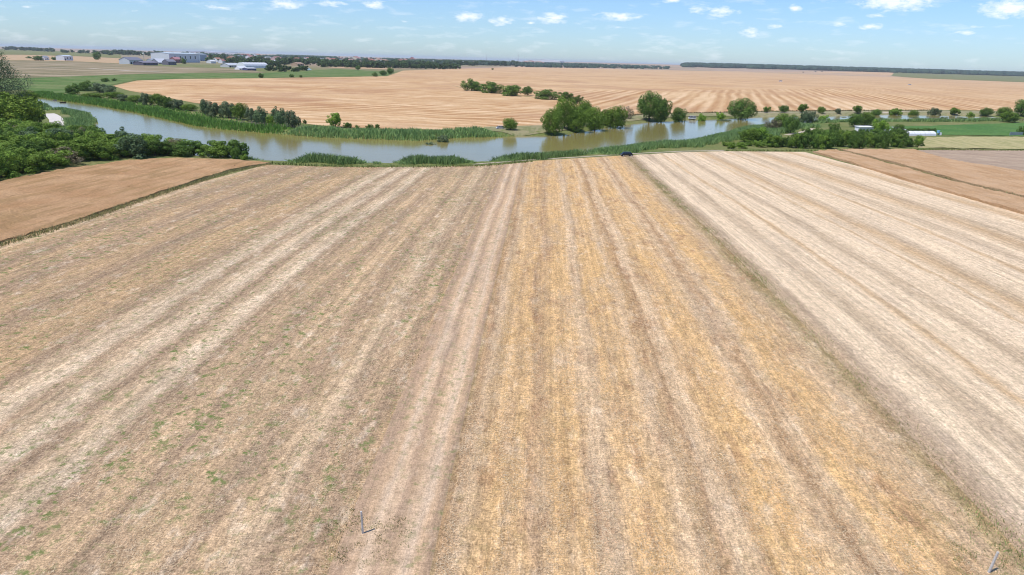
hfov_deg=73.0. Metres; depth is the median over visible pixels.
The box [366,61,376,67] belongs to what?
distant tree
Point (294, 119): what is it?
bank tree
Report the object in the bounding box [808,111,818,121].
bank tree
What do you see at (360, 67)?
ochre field
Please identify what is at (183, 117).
reeds
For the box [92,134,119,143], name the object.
thicket bush
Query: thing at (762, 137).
shrub
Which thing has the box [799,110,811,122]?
bank tree
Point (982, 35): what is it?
sky
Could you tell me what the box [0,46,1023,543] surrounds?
ground
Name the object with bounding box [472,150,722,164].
dirt track
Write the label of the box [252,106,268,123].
bank tree
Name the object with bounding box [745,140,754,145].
weed bush
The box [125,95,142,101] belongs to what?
bush
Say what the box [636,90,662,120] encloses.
round tree
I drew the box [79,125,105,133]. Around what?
thicket bush
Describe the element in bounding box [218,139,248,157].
thicket bush
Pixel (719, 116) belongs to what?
round bush
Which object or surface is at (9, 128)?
thicket bush
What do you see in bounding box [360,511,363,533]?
marker post
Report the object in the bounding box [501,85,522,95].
field tree
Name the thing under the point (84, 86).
round bush
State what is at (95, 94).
bush
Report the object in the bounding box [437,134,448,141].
round bush
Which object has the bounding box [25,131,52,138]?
thicket bush
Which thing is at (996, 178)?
ripe crop field
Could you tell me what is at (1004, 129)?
green crop field
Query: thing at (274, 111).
bank tree
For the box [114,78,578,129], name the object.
stubble field
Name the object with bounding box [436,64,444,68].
distant tree
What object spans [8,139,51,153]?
thicket bush
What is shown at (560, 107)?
willow tree
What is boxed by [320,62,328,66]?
distant tree
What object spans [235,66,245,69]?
greenhouse
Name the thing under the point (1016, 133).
net fence
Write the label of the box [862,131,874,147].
hedge bush
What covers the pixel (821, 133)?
hedge bush
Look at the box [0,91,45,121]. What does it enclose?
leafy tree
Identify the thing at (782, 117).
bank tree
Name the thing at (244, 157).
bush
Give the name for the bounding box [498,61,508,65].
distant tree
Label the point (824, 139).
hedge bush
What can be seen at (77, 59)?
ochre field
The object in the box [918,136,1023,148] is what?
dry grass
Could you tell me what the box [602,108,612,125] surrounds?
willow tree
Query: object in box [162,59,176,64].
farm shed
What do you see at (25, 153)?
thicket bush
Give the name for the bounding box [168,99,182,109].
round bush
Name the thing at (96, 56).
round tree
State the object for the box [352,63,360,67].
distant tree
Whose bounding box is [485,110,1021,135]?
river bank
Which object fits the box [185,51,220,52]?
shed
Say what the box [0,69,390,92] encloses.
green meadow
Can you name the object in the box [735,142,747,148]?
weed bush
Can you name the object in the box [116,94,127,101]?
round bush
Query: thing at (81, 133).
thicket bush
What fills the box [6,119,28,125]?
thicket bush
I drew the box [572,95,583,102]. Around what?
field tree
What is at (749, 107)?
round tree
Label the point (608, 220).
stubble field
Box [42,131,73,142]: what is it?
thicket bush
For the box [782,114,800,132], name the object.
bank tree
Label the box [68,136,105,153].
thicket bush
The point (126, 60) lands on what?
farm shed
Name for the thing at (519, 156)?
reeds
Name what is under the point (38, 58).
round bush
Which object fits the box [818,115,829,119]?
round bush
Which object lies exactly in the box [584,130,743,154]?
reeds
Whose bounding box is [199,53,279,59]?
distant wood
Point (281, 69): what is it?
distant tree
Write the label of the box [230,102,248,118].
bank tree
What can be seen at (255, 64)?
polytunnel
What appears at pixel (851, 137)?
hedge bush
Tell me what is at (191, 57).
warehouse
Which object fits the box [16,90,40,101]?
round bush
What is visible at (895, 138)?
hedge bush
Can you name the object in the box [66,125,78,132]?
thicket bush
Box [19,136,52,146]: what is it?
thicket bush
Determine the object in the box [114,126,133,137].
thicket bush
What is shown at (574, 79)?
stubble field
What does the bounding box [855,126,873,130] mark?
cabin
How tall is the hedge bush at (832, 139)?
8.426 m
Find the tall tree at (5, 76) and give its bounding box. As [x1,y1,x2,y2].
[0,51,34,102]
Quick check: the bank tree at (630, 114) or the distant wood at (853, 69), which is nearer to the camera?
the bank tree at (630, 114)
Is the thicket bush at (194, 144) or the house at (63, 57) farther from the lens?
the house at (63, 57)
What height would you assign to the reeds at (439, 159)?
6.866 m
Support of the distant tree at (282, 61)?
on the ground at (396, 70)
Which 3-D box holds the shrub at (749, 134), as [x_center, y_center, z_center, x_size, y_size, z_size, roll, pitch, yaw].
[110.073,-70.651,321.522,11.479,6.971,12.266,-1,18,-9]
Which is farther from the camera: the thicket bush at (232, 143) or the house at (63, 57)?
the house at (63, 57)
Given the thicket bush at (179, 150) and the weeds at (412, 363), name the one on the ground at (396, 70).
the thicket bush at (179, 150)
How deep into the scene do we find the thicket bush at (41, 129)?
222.59 m
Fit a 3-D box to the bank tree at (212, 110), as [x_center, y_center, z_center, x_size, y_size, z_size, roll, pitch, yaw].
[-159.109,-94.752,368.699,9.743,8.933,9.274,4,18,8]
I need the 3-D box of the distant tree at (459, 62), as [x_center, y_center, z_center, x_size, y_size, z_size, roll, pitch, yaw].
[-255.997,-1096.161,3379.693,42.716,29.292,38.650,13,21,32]
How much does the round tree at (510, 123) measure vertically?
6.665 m
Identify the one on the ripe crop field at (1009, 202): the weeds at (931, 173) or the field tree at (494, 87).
the weeds at (931, 173)
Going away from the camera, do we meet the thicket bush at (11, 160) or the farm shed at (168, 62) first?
the thicket bush at (11, 160)
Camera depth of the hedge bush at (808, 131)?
336.58 m
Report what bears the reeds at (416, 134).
on the ground at (396, 70)
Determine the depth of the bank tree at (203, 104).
379.81 m
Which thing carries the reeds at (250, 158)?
on the ground at (396, 70)
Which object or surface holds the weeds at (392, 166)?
on the stubble field at (368, 227)
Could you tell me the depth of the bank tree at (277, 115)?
331.86 m
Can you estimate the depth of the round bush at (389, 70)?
1371.54 m
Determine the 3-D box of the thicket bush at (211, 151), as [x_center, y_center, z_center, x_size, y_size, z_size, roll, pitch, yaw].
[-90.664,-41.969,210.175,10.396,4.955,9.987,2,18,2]
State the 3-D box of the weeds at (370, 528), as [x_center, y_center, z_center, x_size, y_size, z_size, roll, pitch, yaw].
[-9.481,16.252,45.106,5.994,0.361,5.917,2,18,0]
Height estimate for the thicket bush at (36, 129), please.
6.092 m
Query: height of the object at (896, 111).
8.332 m
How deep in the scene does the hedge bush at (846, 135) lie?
313.27 m
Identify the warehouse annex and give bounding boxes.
[196,53,206,60]
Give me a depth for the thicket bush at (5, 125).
228.52 m
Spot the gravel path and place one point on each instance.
(52, 117)
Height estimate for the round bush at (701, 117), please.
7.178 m
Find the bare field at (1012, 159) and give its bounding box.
[919,149,1023,170]
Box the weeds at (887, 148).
[723,148,1021,151]
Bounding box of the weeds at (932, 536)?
[886,503,981,559]
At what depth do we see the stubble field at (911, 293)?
100.36 m
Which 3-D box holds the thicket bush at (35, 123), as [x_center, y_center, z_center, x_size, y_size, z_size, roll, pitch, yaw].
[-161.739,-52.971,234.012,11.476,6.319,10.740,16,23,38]
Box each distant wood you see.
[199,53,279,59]
[277,54,338,58]
[338,56,500,60]
[403,58,659,65]
[515,63,669,68]
[680,62,1023,75]
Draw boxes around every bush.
[0,118,15,124]
[0,123,17,127]
[0,127,18,134]
[0,130,15,136]
[0,131,20,142]
[0,146,52,169]
[0,152,21,178]
[0,153,20,171]
[1,139,21,147]
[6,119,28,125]
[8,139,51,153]
[9,154,48,173]
[14,125,39,134]
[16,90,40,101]
[16,133,36,143]
[17,126,39,136]
[18,122,48,128]
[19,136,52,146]
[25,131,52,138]
[29,138,66,153]
[31,149,72,166]
[32,56,43,59]
[32,124,44,131]
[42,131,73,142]
[44,127,73,142]
[44,146,83,164]
[45,121,61,128]
[54,138,98,160]
[64,84,81,94]
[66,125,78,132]
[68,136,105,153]
[72,80,94,90]
[73,129,98,137]
[73,130,97,142]
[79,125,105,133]
[81,92,106,97]
[82,125,98,129]
[82,140,119,159]
[90,82,106,91]
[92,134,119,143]
[92,142,130,155]
[100,85,115,92]
[102,91,124,97]
[111,138,137,152]
[112,133,148,158]
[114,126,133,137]
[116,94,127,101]
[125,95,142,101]
[136,133,159,151]
[138,92,151,104]
[141,139,173,155]
[147,93,164,104]
[159,96,172,108]
[162,141,193,156]
[164,137,188,145]
[164,138,179,151]
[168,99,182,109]
[179,103,199,110]
[185,140,206,154]
[195,141,229,157]
[207,140,224,157]
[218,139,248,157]
[230,145,239,158]
[240,154,248,159]
[266,115,274,124]
[342,122,351,127]
[387,68,393,73]
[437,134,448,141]
[698,113,705,120]
[716,112,725,119]
[727,142,736,148]
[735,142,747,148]
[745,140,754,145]
[755,141,767,146]
[764,134,782,146]
[777,136,787,146]
[785,134,793,147]
[788,131,803,148]
[794,133,812,147]
[802,128,813,135]
[807,131,821,148]
[812,134,829,148]
[814,128,827,136]
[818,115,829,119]
[821,130,836,148]
[834,130,844,146]
[838,129,852,146]
[846,132,860,148]
[852,134,867,148]
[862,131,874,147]
[871,129,885,140]
[872,132,885,147]
[881,130,893,148]
[889,132,903,146]
[894,128,909,137]
[895,137,908,147]
[904,135,917,146]
[913,135,924,145]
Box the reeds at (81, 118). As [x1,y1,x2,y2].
[32,100,97,127]
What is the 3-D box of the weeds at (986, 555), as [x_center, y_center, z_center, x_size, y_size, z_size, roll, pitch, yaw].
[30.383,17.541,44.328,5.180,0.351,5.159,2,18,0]
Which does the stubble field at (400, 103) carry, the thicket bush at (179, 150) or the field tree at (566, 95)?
the field tree at (566, 95)
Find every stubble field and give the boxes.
[0,164,503,574]
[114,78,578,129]
[304,67,1023,90]
[430,155,1023,574]
[454,85,1023,122]
[628,151,1023,554]
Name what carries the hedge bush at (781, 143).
on the ground at (396, 70)
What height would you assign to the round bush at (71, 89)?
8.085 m
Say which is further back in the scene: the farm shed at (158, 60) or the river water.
the farm shed at (158, 60)
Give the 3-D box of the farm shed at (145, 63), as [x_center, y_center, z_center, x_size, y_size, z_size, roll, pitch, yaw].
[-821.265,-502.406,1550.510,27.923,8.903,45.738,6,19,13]
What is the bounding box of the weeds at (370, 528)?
[322,508,411,568]
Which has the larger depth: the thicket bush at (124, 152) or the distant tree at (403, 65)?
the distant tree at (403, 65)
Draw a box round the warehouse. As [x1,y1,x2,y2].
[151,52,199,62]
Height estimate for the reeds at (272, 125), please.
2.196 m
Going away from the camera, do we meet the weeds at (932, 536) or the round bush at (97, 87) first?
the weeds at (932, 536)
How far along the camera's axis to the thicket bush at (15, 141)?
178.71 m
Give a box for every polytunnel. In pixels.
[236,62,267,67]
[907,131,935,135]
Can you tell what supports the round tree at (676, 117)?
on the ground at (396, 70)
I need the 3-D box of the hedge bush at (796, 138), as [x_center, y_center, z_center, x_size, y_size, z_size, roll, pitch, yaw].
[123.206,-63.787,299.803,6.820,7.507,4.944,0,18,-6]
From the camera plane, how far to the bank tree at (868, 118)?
438.34 m
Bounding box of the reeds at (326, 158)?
[281,152,382,164]
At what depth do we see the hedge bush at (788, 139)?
303.16 m
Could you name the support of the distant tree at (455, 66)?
on the ground at (396, 70)
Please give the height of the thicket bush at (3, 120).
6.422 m
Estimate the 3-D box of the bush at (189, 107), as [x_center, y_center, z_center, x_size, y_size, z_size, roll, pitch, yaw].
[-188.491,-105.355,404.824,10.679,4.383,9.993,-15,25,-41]
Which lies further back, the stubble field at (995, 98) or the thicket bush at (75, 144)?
the stubble field at (995, 98)
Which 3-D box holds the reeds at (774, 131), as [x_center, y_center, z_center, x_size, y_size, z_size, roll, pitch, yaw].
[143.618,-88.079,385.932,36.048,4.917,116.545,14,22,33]
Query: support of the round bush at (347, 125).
on the ground at (396, 70)
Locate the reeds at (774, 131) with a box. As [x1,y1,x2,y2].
[728,122,820,137]
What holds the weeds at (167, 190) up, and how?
on the stubble field at (368, 227)
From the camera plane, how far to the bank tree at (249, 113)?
351.52 m
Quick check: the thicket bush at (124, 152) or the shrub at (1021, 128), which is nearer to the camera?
the thicket bush at (124, 152)
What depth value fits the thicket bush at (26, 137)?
194.90 m
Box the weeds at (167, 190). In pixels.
[1,169,241,245]
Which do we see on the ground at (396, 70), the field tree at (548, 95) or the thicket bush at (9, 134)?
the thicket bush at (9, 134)
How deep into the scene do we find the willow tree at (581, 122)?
356.78 m
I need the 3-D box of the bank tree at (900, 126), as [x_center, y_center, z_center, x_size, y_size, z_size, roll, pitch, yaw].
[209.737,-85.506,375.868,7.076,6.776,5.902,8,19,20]
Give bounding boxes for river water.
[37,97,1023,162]
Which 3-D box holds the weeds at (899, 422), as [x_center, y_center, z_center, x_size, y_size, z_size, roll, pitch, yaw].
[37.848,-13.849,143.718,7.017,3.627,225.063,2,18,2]
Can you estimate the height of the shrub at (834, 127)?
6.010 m
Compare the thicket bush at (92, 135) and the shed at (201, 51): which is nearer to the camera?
the thicket bush at (92, 135)
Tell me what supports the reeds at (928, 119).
on the ground at (396, 70)
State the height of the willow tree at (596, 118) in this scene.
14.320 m
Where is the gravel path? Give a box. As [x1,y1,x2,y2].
[46,113,63,124]
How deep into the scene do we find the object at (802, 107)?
542.57 m
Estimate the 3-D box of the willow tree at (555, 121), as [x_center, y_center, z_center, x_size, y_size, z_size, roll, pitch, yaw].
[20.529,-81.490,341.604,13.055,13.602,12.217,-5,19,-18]
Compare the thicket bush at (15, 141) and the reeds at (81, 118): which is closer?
the thicket bush at (15, 141)
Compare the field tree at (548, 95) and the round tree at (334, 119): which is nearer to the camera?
the round tree at (334, 119)
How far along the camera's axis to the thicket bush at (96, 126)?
227.78 m
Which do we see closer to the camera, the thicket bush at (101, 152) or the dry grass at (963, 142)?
the thicket bush at (101, 152)
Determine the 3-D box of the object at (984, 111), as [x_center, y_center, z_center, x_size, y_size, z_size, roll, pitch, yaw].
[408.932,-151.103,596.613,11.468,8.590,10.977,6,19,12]
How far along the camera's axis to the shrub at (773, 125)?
381.74 m
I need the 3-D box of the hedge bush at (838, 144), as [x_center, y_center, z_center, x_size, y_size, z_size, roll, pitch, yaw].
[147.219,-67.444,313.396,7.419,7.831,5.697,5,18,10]
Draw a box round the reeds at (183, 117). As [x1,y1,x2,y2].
[33,90,291,133]
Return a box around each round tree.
[92,51,100,59]
[325,113,340,126]
[502,117,518,129]
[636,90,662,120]
[651,97,672,122]
[670,107,687,121]
[727,97,757,119]
[1013,99,1023,116]
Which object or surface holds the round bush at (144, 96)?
on the ground at (396, 70)
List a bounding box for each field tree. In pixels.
[460,78,483,90]
[479,81,503,92]
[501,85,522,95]
[522,86,532,94]
[533,89,558,99]
[557,92,573,100]
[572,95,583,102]
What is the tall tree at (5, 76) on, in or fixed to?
on the ground at (396, 70)
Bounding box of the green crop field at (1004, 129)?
[886,123,1023,135]
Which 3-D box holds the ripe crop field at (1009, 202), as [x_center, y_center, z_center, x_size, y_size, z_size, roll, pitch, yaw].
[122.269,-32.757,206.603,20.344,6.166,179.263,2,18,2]
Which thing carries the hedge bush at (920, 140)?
on the ground at (396, 70)
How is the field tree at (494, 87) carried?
on the stubble field at (400, 103)
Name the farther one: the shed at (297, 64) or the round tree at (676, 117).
the shed at (297, 64)
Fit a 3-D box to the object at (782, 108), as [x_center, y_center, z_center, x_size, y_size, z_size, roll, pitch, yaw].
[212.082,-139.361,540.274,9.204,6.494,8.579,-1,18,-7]
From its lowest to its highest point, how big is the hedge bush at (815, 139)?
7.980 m
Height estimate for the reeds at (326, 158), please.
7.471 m
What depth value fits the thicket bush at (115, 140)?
200.48 m
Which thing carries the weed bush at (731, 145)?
on the ground at (396, 70)
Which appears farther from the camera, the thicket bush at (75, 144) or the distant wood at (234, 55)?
the distant wood at (234, 55)
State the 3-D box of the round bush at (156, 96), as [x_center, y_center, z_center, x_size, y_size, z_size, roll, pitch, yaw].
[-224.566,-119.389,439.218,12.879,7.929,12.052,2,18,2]
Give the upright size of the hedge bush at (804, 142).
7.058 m
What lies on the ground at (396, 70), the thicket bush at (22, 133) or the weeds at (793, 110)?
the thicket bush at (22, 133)
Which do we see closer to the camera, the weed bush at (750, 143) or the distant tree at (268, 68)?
the weed bush at (750, 143)
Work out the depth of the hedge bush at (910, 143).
322.65 m
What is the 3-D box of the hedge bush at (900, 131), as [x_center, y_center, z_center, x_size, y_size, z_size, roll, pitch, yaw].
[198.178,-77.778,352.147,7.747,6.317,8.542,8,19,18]
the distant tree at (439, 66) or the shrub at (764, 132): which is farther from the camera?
the distant tree at (439, 66)
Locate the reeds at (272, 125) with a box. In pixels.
[231,120,309,128]
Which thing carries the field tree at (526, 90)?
on the stubble field at (995, 98)
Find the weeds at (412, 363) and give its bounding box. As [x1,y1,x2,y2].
[316,186,497,574]
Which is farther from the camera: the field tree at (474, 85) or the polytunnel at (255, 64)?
the polytunnel at (255, 64)
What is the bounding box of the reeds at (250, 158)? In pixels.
[222,155,263,159]
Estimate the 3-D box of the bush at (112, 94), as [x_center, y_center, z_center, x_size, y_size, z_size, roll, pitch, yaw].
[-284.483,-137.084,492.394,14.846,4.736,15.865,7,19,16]
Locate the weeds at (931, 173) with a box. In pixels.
[837,149,1020,196]
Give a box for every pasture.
[0,49,120,57]
[891,72,1023,81]
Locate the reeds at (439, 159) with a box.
[393,153,475,164]
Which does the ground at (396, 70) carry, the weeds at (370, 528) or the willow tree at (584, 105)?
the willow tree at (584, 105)
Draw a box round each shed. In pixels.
[119,57,142,63]
[133,61,157,64]
[152,58,163,63]
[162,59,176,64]
[170,57,181,62]
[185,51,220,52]
[242,67,255,70]
[291,62,303,65]
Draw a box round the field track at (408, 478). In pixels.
[326,163,523,574]
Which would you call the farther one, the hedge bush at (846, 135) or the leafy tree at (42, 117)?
the hedge bush at (846, 135)
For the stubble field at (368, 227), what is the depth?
69.16 m
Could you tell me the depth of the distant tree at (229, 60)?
2107.46 m
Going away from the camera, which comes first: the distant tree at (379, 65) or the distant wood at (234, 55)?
the distant tree at (379, 65)
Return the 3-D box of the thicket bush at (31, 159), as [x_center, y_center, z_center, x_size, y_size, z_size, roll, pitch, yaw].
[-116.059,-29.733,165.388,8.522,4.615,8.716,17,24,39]
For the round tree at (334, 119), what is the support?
on the ground at (396, 70)
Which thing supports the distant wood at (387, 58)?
on the ground at (396, 70)
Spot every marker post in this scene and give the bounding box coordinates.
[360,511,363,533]
[987,551,998,572]
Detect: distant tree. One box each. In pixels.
[222,58,234,62]
[264,65,274,70]
[269,60,278,65]
[276,67,286,71]
[277,59,286,64]
[284,58,292,63]
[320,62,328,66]
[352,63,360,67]
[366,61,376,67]
[374,61,385,67]
[382,62,391,67]
[400,62,406,67]
[417,62,427,68]
[428,63,435,68]
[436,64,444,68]
[452,63,460,68]
[456,60,463,65]
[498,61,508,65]
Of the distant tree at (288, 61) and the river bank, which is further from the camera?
the distant tree at (288, 61)
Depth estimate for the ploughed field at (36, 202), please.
149.75 m
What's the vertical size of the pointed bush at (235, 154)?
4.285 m
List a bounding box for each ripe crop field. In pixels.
[813,149,1023,213]
[841,148,1023,196]
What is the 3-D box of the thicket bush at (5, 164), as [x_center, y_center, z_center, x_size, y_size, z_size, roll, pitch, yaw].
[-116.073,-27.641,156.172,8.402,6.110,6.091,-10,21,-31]
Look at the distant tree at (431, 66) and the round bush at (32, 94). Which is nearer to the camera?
the round bush at (32, 94)
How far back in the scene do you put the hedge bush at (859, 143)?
305.63 m
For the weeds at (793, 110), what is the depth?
563.11 m
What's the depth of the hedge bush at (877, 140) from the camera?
312.34 m
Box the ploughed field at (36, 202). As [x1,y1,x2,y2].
[0,157,268,241]
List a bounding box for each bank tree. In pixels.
[199,99,208,114]
[204,101,223,116]
[219,101,233,117]
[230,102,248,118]
[243,107,256,120]
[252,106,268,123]
[270,106,280,119]
[273,108,286,125]
[284,110,300,126]
[623,106,633,118]
[772,113,789,126]
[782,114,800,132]
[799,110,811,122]
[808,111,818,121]
[848,113,863,126]
[860,111,875,125]
[872,119,889,130]
[892,124,904,131]
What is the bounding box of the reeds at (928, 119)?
[811,117,1002,122]
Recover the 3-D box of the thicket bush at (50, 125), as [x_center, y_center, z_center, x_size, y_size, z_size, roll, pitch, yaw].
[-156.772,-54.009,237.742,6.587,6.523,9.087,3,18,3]
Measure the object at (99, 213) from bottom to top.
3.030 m
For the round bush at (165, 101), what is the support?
on the ground at (396, 70)
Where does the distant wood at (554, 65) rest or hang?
on the ground at (396, 70)
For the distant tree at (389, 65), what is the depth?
2133.21 m
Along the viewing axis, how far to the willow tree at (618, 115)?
387.25 m
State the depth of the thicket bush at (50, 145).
183.73 m
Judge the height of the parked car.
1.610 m
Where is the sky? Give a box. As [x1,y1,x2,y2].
[0,0,1023,71]
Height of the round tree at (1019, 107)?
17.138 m
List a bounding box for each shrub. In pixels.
[737,128,761,141]
[752,127,769,138]
[757,135,765,140]
[763,118,781,127]
[828,122,840,131]
[999,111,1020,121]
[1016,126,1023,134]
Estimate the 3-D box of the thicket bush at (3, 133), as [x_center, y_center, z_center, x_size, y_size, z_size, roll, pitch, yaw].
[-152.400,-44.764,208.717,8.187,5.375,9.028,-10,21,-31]
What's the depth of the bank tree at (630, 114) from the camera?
437.01 m
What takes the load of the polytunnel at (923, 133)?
on the ground at (396, 70)
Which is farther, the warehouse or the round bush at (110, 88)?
the warehouse
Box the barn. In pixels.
[220,63,236,66]
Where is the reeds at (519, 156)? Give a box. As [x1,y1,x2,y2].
[488,148,590,160]
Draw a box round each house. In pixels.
[56,55,72,59]
[526,59,563,62]
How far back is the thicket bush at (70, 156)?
180.57 m
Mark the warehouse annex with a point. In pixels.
(202, 57)
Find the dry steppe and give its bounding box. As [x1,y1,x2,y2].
[0,61,261,77]
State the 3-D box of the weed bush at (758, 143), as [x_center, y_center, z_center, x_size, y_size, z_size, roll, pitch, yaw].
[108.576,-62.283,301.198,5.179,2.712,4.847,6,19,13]
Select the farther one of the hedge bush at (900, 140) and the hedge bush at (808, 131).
the hedge bush at (808, 131)
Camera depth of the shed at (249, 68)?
1345.74 m
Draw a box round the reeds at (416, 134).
[282,124,499,140]
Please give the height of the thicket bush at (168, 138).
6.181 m
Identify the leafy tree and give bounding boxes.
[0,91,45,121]
[21,102,46,121]
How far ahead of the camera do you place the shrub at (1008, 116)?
506.47 m
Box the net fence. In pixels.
[1010,132,1022,134]
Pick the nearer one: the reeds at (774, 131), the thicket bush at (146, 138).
the thicket bush at (146, 138)
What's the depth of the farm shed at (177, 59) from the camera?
1953.42 m
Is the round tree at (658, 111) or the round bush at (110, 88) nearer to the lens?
the round tree at (658, 111)
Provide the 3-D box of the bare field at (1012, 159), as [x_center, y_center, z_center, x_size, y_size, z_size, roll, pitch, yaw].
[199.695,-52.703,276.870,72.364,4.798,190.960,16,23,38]
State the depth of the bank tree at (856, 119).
423.78 m
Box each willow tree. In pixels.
[540,108,566,134]
[550,97,578,128]
[563,105,589,131]
[574,99,593,121]
[585,107,606,130]
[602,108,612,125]
[604,105,628,128]
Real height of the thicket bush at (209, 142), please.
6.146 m
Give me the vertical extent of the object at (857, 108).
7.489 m
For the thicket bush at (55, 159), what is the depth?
174.06 m
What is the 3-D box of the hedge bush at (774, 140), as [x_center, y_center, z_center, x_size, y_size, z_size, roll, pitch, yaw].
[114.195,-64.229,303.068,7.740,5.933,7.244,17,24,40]
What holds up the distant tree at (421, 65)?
on the ground at (396, 70)
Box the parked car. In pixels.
[620,152,632,155]
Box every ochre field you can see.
[0,55,120,62]
[329,66,394,69]
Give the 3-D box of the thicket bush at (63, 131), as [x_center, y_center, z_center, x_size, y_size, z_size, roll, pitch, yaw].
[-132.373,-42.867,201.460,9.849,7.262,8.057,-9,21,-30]
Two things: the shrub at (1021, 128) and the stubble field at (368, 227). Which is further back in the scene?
the shrub at (1021, 128)
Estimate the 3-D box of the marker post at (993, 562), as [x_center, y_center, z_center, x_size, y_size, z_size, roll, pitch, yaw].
[29.982,17.331,43.202,0.130,2.050,0.130,3,21,-12]
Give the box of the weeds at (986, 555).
[945,534,1022,574]
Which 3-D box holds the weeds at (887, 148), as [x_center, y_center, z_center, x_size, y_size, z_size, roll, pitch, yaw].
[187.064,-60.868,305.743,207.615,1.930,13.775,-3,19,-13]
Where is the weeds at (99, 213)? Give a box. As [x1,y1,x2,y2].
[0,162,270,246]
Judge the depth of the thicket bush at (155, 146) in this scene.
205.02 m
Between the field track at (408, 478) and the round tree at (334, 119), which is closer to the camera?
the field track at (408, 478)
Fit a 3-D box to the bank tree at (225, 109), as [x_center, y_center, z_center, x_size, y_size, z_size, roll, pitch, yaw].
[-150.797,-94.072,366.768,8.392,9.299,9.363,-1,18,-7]
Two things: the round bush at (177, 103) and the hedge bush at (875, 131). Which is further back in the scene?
the round bush at (177, 103)
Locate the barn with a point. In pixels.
(228, 65)
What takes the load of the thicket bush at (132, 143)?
on the ground at (396, 70)
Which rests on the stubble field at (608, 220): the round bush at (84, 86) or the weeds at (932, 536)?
the weeds at (932, 536)
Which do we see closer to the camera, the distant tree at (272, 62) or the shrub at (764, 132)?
the shrub at (764, 132)
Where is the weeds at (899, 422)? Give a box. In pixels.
[628,157,1023,574]
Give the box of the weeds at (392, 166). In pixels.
[269,159,532,167]
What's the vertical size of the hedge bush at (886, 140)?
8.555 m
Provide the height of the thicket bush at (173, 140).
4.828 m
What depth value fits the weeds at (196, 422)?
57.41 m
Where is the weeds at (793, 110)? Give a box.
[632,109,929,115]

